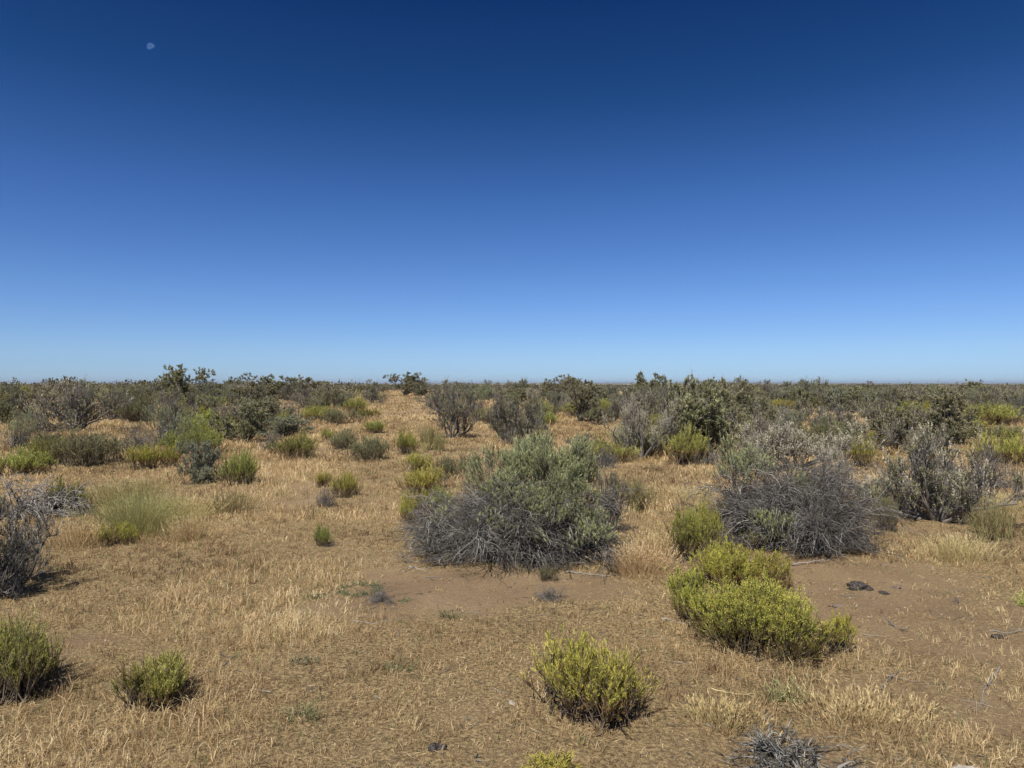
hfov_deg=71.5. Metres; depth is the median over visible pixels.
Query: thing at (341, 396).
sagebrush
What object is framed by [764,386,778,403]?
sagebrush
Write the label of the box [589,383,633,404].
sagebrush
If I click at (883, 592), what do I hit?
rock
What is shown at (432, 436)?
rabbitbrush
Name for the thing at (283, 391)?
sagebrush
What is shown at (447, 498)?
sagebrush
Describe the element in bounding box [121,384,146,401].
sagebrush
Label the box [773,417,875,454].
shrub
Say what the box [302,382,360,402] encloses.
sagebrush
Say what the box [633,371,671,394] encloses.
sagebrush
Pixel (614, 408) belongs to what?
sagebrush
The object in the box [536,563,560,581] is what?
rabbitbrush
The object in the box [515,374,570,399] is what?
sagebrush
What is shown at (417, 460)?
rabbitbrush
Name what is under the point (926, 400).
sagebrush
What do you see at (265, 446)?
sagebrush
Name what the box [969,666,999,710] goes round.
stick
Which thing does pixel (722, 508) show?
rabbitbrush
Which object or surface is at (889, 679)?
stick
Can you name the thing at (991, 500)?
bunch grass
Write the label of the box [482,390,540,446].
sagebrush
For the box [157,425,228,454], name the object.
rabbitbrush
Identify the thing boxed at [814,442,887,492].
sagebrush
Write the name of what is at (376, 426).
rabbitbrush
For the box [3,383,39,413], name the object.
sagebrush
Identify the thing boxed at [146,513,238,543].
bunch grass
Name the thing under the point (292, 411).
sagebrush
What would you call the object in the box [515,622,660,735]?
rabbitbrush
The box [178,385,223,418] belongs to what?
sagebrush
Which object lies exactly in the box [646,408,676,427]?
rabbitbrush
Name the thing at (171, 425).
sagebrush
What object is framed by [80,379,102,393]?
sagebrush
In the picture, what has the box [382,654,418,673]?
weed
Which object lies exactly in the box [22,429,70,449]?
rabbitbrush
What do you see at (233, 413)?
sagebrush
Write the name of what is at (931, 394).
sagebrush
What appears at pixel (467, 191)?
sky
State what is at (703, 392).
sagebrush
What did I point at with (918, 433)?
sagebrush
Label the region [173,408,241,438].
rabbitbrush
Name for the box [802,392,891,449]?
sagebrush
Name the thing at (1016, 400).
sagebrush
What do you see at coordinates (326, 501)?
sagebrush
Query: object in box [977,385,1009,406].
sagebrush
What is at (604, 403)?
rabbitbrush
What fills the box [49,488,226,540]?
bunch grass
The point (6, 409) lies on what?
sagebrush
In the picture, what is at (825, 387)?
sagebrush
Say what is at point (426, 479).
rabbitbrush
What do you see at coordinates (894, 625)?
stick
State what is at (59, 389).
sagebrush
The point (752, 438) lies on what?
sagebrush
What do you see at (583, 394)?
sagebrush
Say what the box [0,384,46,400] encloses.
rabbitbrush
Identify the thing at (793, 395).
sagebrush
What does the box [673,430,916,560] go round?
sagebrush
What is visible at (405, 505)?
rabbitbrush
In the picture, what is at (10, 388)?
sagebrush
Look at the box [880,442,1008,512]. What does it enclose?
sagebrush
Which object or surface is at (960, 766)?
rock
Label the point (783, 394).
sagebrush
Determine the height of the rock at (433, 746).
0.041 m
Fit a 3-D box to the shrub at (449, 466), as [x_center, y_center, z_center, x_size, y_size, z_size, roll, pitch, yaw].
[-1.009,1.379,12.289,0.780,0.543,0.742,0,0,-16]
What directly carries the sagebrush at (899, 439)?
on the ground at (496, 602)
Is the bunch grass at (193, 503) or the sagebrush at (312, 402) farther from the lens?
the sagebrush at (312, 402)
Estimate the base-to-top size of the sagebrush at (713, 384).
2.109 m
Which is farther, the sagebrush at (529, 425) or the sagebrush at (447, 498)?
the sagebrush at (529, 425)
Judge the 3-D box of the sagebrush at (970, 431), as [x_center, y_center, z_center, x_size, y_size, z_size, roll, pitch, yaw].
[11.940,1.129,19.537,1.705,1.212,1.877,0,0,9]
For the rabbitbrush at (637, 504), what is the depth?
9.19 m
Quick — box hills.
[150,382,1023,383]
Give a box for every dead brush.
[0,471,98,522]
[714,713,873,767]
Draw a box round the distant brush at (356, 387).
[0,377,1023,396]
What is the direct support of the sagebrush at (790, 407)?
on the ground at (496, 602)
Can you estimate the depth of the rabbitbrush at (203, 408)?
27.77 m
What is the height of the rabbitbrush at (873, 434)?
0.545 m
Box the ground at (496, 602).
[0,384,1023,767]
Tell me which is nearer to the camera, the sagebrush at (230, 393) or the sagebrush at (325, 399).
the sagebrush at (325, 399)
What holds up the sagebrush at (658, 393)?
on the ground at (496, 602)
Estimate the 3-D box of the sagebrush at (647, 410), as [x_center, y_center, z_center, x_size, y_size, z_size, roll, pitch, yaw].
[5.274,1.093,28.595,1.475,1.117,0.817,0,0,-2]
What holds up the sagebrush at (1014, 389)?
on the ground at (496, 602)
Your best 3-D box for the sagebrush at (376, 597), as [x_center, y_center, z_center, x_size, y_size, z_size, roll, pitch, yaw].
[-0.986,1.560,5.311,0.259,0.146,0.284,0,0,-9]
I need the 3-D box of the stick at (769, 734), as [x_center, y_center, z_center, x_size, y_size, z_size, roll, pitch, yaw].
[1.238,1.633,3.287,0.210,0.060,0.089,0,0,6]
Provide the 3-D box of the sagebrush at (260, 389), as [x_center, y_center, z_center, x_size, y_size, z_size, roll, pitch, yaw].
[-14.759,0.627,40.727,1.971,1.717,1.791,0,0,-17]
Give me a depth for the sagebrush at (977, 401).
36.65 m
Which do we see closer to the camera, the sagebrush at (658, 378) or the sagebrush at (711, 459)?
the sagebrush at (711, 459)
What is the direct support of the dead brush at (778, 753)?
on the ground at (496, 602)
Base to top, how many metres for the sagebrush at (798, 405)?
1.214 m
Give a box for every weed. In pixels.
[275,693,331,726]
[287,653,324,667]
[301,590,330,599]
[334,579,384,596]
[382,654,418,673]
[397,597,412,603]
[436,603,465,619]
[753,671,831,709]
[1011,588,1023,605]
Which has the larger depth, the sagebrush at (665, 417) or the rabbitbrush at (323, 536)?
the sagebrush at (665, 417)
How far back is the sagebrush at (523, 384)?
51.47 m
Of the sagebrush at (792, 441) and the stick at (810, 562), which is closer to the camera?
the stick at (810, 562)
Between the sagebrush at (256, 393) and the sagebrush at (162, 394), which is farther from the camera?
the sagebrush at (162, 394)
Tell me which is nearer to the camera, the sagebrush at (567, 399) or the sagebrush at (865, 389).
the sagebrush at (567, 399)
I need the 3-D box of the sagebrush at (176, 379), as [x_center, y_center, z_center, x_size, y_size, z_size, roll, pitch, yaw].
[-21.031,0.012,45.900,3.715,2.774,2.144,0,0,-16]
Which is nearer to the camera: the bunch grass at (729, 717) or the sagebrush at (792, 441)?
the bunch grass at (729, 717)
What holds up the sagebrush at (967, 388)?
on the ground at (496, 602)
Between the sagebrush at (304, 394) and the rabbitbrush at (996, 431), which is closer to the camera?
the rabbitbrush at (996, 431)
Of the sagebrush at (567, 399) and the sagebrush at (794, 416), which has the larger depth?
the sagebrush at (567, 399)
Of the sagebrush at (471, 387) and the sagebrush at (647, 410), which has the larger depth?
the sagebrush at (471, 387)
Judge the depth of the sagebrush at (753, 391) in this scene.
33.20 m
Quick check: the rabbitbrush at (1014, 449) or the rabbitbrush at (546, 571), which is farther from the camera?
the rabbitbrush at (1014, 449)
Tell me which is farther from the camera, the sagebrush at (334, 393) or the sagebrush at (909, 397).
the sagebrush at (334, 393)
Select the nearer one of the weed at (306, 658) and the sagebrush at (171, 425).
the weed at (306, 658)
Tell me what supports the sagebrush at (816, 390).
on the ground at (496, 602)
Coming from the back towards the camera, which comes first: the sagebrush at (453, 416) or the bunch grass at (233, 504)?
the sagebrush at (453, 416)
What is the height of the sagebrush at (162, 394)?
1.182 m
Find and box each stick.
[566,570,614,575]
[760,727,796,744]
[782,557,833,566]
[881,670,900,689]
[884,617,909,630]
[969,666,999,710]
[989,620,1023,633]
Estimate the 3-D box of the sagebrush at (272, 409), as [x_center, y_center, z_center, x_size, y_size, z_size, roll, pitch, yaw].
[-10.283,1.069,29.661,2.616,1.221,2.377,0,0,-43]
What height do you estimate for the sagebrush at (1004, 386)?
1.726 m
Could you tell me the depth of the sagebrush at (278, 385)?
51.86 m
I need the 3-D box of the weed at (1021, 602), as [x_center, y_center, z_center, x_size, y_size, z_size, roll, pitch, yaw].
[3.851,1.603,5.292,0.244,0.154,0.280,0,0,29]
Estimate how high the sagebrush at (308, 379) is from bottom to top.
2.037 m
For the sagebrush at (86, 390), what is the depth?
44.08 m
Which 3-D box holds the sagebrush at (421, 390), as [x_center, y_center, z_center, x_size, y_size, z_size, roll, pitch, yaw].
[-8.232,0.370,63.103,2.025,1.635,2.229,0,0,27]
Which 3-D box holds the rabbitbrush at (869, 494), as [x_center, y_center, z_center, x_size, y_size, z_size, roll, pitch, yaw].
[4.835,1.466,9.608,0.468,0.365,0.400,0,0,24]
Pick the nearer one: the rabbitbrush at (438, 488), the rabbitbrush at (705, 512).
the rabbitbrush at (705, 512)
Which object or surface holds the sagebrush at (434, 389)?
on the ground at (496, 602)
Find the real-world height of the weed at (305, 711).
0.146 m
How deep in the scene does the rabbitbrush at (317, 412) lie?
29.95 m
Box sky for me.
[0,0,1023,383]
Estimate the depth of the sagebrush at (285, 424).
22.17 m
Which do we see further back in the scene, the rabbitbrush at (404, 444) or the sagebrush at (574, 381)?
the sagebrush at (574, 381)
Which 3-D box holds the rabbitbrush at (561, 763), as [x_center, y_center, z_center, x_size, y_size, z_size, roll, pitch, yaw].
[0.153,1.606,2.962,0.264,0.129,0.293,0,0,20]
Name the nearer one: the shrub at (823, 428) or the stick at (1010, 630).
the stick at (1010, 630)
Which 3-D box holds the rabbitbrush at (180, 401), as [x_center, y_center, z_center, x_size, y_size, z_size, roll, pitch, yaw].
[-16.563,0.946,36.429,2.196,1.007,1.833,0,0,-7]
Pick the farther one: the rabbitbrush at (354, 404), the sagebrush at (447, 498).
the rabbitbrush at (354, 404)
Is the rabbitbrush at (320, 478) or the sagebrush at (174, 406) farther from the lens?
the sagebrush at (174, 406)
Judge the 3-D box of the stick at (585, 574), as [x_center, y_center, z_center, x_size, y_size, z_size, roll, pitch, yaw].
[0.667,1.603,6.033,0.416,0.040,0.066,0,0,6]
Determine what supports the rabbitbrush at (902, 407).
on the ground at (496, 602)
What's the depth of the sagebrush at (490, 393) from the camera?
51.86 m
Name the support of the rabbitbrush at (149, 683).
on the ground at (496, 602)
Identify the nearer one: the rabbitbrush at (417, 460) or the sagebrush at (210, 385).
the rabbitbrush at (417, 460)
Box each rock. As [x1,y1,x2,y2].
[427,742,446,751]
[828,603,843,607]
[846,581,873,590]
[878,590,889,594]
[891,585,900,588]
[951,596,958,604]
[952,764,978,767]
[991,634,1007,638]
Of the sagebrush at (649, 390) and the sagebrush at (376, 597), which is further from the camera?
the sagebrush at (649, 390)
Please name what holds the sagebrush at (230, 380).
on the ground at (496, 602)
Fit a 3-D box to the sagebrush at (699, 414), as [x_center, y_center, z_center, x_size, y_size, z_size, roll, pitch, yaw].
[4.350,0.679,15.973,1.734,2.147,2.353,0,0,41]
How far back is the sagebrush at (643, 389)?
34.13 m
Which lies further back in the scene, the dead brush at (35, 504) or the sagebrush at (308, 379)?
the sagebrush at (308, 379)
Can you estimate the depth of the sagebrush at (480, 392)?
33.26 m
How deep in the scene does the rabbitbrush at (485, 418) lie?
27.87 m
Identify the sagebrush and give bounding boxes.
[0,381,28,402]
[0,389,26,426]
[0,405,47,448]
[0,491,65,600]
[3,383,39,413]
[12,375,133,433]
[23,377,80,417]
[42,375,75,393]
[65,380,99,402]
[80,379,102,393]
[92,384,135,418]
[104,382,124,388]
[119,420,155,450]
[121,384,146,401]
[126,400,202,446]
[133,384,155,395]
[135,383,152,396]
[146,386,201,431]
[152,388,169,404]
[156,364,216,401]
[172,434,228,483]
[173,386,212,410]
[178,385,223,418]
[195,379,221,395]
[197,372,258,396]
[202,381,224,402]
[207,393,269,441]
[209,402,250,425]
[215,384,233,405]
[220,381,229,399]
[226,379,247,394]
[229,378,280,406]
[239,395,295,419]
[240,380,271,398]
[252,413,316,437]
[257,430,284,450]
[260,373,300,398]
[276,378,301,400]
[277,396,302,416]
[290,381,315,406]
[292,375,328,395]
[301,395,320,409]
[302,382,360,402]
[307,396,324,410]
[313,387,330,406]
[313,481,337,507]
[329,387,346,405]
[336,391,351,407]
[361,381,386,402]
[363,587,397,605]
[383,371,427,394]
[389,429,649,577]
[401,488,459,539]
[408,379,432,395]
[415,378,451,409]
[424,375,482,437]
[459,385,490,412]
[460,382,490,401]
[462,377,504,398]
[479,383,498,399]
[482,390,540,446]
[491,391,520,413]
[498,378,530,400]
[502,387,522,401]
[509,394,543,439]
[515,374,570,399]
[522,394,544,413]
[526,387,545,400]
[527,410,548,432]
[533,583,566,602]
[540,388,565,410]
[557,392,574,414]
[560,389,570,407]
[562,373,591,387]
[563,433,608,446]
[568,379,607,421]
[579,400,611,424]
[588,437,619,469]
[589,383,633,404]
[589,464,632,532]
[600,393,627,422]
[601,394,689,458]
[607,391,620,414]
[617,384,661,415]
[617,386,662,424]
[617,393,636,418]
[629,386,660,413]
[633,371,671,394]
[633,383,676,419]
[639,398,658,419]
[650,384,666,405]
[656,404,708,434]
[665,370,760,456]
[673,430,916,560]
[676,384,735,403]
[687,376,719,390]
[689,378,727,396]
[693,439,723,465]
[704,372,759,418]
[710,430,766,466]
[715,397,780,426]
[722,404,796,453]
[724,389,778,449]
[725,375,748,387]
[734,385,764,398]
[735,414,883,470]
[756,379,780,394]
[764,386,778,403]
[769,403,805,424]
[769,404,804,443]
[773,386,794,407]
[782,375,819,391]
[786,384,817,408]
[793,385,825,401]
[794,395,812,417]
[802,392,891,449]
[807,377,829,399]
[809,384,841,408]
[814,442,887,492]
[818,384,855,411]
[840,385,878,412]
[843,412,1023,524]
[847,397,925,434]
[857,381,882,394]
[858,386,887,412]
[861,415,915,452]
[869,380,968,449]
[873,383,907,409]
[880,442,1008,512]
[882,385,904,404]
[883,423,951,458]
[894,386,926,402]
[910,389,944,407]
[910,405,931,425]
[916,385,962,404]
[944,385,965,397]
[945,406,983,443]
[948,432,1022,488]
[957,378,989,393]
[961,394,984,406]
[962,386,983,401]
[963,388,980,402]
[966,388,996,407]
[976,384,1003,395]
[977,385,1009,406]
[981,395,1007,407]
[993,382,1017,393]
[993,388,1021,401]
[994,390,1022,408]
[1001,393,1023,421]
[1005,384,1022,393]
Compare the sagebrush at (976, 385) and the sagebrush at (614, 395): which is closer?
the sagebrush at (614, 395)
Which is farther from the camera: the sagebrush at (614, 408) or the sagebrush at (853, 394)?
the sagebrush at (853, 394)
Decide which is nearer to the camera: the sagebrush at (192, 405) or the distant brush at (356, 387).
the sagebrush at (192, 405)
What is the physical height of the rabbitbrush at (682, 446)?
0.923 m
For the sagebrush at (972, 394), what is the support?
on the ground at (496, 602)
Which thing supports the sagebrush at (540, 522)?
on the ground at (496, 602)
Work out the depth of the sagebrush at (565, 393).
40.57 m
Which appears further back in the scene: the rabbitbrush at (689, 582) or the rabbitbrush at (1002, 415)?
the rabbitbrush at (1002, 415)
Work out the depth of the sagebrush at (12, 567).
5.59 m
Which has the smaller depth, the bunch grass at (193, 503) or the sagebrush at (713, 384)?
the bunch grass at (193, 503)
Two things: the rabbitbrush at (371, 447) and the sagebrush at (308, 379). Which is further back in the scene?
the sagebrush at (308, 379)
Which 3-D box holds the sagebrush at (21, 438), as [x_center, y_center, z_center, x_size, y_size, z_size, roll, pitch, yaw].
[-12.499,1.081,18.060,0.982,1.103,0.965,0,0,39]
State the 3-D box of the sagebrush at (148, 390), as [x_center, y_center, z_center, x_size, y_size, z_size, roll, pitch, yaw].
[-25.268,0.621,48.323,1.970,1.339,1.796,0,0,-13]
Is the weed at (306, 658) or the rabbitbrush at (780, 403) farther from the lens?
the rabbitbrush at (780, 403)
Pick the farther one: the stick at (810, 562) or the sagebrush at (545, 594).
the stick at (810, 562)
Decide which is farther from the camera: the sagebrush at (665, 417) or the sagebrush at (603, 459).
the sagebrush at (665, 417)
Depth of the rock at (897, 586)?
5.74 m
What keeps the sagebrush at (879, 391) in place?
on the ground at (496, 602)
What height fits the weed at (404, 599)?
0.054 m
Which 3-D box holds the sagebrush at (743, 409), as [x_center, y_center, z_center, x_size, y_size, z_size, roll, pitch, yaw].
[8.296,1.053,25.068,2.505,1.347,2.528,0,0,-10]
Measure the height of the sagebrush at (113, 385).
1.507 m
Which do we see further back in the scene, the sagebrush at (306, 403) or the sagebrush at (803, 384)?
the sagebrush at (803, 384)
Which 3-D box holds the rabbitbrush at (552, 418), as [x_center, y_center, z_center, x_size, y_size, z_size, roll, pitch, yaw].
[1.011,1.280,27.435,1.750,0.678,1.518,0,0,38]
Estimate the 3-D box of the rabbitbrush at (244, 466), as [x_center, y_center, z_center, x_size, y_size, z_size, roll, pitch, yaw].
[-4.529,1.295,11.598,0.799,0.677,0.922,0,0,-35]
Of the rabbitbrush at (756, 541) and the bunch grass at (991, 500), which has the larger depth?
the bunch grass at (991, 500)
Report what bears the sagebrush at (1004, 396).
on the ground at (496, 602)
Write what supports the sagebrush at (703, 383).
on the ground at (496, 602)
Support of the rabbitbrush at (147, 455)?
on the ground at (496, 602)
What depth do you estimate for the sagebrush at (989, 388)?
46.86 m
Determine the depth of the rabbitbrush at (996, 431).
21.58 m
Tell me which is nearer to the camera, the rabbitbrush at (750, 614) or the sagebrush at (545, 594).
the rabbitbrush at (750, 614)
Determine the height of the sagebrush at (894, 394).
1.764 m
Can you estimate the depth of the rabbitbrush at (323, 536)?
7.13 m
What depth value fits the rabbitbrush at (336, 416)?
28.09 m
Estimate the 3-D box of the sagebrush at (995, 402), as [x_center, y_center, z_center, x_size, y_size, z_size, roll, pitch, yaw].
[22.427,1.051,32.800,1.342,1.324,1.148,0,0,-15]
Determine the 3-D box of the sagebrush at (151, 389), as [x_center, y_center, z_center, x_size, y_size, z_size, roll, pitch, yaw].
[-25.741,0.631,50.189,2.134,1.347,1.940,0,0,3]
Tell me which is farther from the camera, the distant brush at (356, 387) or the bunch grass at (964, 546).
the distant brush at (356, 387)
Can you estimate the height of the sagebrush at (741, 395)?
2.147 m
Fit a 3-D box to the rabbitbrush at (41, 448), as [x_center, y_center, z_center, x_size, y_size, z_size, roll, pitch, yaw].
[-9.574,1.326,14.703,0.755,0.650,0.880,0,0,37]
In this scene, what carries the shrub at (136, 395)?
on the ground at (496, 602)
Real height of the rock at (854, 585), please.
0.095 m
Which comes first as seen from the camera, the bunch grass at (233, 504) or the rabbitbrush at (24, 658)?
the rabbitbrush at (24, 658)
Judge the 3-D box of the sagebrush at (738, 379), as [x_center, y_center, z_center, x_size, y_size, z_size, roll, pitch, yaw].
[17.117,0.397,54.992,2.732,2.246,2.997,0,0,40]
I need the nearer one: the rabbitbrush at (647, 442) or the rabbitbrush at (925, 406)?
the rabbitbrush at (647, 442)
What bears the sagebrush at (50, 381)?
on the ground at (496, 602)
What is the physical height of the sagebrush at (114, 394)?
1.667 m
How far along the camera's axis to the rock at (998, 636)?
4.57 m
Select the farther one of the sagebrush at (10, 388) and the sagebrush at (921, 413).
the sagebrush at (10, 388)
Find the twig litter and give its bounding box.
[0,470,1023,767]
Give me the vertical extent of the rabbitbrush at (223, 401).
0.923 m
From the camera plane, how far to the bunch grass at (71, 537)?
7.24 m
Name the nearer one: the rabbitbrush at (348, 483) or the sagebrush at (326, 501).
the sagebrush at (326, 501)
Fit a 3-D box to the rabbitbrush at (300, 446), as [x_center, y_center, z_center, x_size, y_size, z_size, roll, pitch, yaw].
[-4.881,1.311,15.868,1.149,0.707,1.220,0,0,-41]
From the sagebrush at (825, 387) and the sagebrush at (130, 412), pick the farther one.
the sagebrush at (825, 387)
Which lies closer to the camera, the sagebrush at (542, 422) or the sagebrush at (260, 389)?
the sagebrush at (542, 422)
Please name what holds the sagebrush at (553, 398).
on the ground at (496, 602)
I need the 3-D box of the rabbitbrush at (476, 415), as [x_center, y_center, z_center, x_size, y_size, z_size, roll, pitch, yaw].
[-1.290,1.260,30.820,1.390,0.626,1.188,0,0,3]
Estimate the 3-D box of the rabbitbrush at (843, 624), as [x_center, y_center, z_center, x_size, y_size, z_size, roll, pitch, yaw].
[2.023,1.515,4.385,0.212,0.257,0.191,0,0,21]
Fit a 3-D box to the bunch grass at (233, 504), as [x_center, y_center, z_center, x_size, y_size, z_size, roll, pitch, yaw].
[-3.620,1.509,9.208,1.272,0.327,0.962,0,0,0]
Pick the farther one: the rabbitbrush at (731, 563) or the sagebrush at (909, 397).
the sagebrush at (909, 397)
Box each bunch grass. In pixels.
[32,516,126,551]
[48,474,190,509]
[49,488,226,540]
[75,481,143,508]
[126,492,242,523]
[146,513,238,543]
[179,487,285,514]
[583,539,684,581]
[614,524,692,560]
[654,483,738,503]
[671,689,773,741]
[772,671,944,756]
[905,530,1022,568]
[952,490,1023,511]
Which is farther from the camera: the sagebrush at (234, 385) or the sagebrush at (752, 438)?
the sagebrush at (234, 385)
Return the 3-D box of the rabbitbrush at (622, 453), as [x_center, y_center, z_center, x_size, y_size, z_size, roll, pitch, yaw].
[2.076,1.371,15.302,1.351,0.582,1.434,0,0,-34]
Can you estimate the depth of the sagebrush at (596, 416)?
27.78 m
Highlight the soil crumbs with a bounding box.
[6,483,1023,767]
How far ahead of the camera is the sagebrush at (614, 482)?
7.81 m
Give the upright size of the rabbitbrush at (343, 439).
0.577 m
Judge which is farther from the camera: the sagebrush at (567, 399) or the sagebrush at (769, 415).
the sagebrush at (567, 399)
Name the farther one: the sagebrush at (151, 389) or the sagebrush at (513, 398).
the sagebrush at (151, 389)
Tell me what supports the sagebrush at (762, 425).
on the ground at (496, 602)
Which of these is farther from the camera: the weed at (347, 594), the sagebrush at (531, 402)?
the sagebrush at (531, 402)
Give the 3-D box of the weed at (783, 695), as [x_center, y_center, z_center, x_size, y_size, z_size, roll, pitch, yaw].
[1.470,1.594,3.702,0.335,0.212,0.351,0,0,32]
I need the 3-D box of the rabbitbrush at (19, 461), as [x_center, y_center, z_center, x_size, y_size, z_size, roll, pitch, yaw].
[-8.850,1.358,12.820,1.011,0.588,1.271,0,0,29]
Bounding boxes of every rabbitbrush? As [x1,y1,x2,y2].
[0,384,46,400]
[0,444,61,476]
[0,608,65,706]
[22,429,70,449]
[26,435,73,463]
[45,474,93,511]
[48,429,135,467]
[88,519,139,547]
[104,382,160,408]
[107,644,191,711]
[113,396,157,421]
[121,438,186,469]
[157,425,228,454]
[168,395,204,409]
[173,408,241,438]
[180,403,213,421]
[201,393,230,406]
[211,446,261,485]
[262,409,303,431]
[266,428,320,459]
[297,403,337,420]
[313,521,336,547]
[315,469,332,487]
[316,405,368,423]
[321,428,338,440]
[327,426,360,449]
[328,469,363,498]
[340,394,368,411]
[343,434,390,461]
[351,407,382,417]
[358,419,385,432]
[393,429,420,453]
[393,461,449,495]
[396,486,432,523]
[397,447,438,472]
[417,424,448,450]
[425,481,451,509]
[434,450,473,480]
[471,407,489,420]
[477,408,503,423]
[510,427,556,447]
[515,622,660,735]
[520,748,583,767]
[521,402,560,415]
[533,408,559,424]
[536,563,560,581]
[561,397,614,417]
[579,435,641,462]
[595,423,672,455]
[617,471,662,512]
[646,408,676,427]
[656,499,724,562]
[659,419,711,465]
[662,565,712,621]
[681,562,845,665]
[685,496,730,546]
[686,535,796,590]
[715,496,730,527]
[738,524,783,548]
[769,397,793,408]
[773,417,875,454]
[822,609,859,653]
[838,431,882,467]
[851,484,882,507]
[864,430,902,447]
[867,490,899,532]
[880,401,919,414]
[916,398,948,417]
[961,411,994,435]
[962,401,1023,425]
[962,498,1021,542]
[963,423,1023,467]
[975,399,1023,422]
[980,425,1023,438]
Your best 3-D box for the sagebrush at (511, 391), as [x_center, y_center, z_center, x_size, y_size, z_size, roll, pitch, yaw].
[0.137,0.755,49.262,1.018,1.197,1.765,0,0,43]
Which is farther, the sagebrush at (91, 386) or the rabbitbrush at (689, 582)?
the sagebrush at (91, 386)
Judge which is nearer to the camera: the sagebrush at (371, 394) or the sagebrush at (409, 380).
the sagebrush at (371, 394)
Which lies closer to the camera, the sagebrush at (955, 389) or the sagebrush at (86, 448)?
the sagebrush at (86, 448)
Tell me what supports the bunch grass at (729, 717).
on the ground at (496, 602)
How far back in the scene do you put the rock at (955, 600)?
5.32 m
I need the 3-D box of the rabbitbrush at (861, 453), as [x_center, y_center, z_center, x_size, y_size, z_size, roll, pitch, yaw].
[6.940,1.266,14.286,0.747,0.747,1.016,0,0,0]
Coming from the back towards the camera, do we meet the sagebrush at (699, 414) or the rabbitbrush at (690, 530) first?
the sagebrush at (699, 414)
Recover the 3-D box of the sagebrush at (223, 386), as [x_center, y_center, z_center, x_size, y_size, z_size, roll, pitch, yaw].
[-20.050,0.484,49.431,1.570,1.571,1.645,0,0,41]
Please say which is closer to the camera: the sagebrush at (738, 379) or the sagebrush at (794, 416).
the sagebrush at (794, 416)
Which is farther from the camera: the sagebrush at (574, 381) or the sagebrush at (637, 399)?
the sagebrush at (574, 381)
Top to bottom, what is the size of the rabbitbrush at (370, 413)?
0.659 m
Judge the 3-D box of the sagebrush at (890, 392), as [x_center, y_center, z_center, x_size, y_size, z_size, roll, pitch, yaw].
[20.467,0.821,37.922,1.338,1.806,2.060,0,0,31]
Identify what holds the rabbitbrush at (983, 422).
on the ground at (496, 602)
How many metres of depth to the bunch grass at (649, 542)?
6.68 m
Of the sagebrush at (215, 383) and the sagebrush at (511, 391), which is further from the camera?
the sagebrush at (215, 383)
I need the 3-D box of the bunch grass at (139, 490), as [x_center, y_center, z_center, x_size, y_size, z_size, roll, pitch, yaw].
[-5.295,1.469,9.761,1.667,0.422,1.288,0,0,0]
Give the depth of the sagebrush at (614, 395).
35.33 m
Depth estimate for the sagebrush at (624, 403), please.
31.62 m
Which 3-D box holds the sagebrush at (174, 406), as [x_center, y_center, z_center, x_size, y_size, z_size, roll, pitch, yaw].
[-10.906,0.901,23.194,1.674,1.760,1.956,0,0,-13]
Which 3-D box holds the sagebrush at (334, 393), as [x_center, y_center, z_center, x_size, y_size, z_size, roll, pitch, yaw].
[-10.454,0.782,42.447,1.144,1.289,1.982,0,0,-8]
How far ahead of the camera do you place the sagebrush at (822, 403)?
41.23 m
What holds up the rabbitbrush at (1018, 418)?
on the ground at (496, 602)
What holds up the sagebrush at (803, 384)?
on the ground at (496, 602)
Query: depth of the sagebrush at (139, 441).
17.84 m
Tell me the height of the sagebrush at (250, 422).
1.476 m
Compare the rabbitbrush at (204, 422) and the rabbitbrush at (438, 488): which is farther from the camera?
the rabbitbrush at (204, 422)
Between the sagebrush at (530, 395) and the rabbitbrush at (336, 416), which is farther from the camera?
the sagebrush at (530, 395)
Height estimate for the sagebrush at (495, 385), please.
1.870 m
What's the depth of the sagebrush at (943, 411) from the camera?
16.56 m
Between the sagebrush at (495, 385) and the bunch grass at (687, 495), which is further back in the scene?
the sagebrush at (495, 385)
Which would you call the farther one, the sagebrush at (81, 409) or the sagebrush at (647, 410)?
the sagebrush at (647, 410)
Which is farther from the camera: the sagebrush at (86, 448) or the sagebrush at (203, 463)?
the sagebrush at (86, 448)
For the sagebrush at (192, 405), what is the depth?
32.48 m
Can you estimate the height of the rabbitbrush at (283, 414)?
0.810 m
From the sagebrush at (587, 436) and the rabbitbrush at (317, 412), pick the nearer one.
the sagebrush at (587, 436)
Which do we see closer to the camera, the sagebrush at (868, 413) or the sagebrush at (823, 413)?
the sagebrush at (823, 413)
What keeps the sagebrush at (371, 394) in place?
on the ground at (496, 602)
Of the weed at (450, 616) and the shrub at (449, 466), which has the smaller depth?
the weed at (450, 616)
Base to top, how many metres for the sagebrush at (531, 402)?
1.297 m
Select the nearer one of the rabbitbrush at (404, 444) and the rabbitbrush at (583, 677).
the rabbitbrush at (583, 677)
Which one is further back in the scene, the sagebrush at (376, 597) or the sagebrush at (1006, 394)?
the sagebrush at (1006, 394)
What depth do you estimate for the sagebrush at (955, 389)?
42.95 m

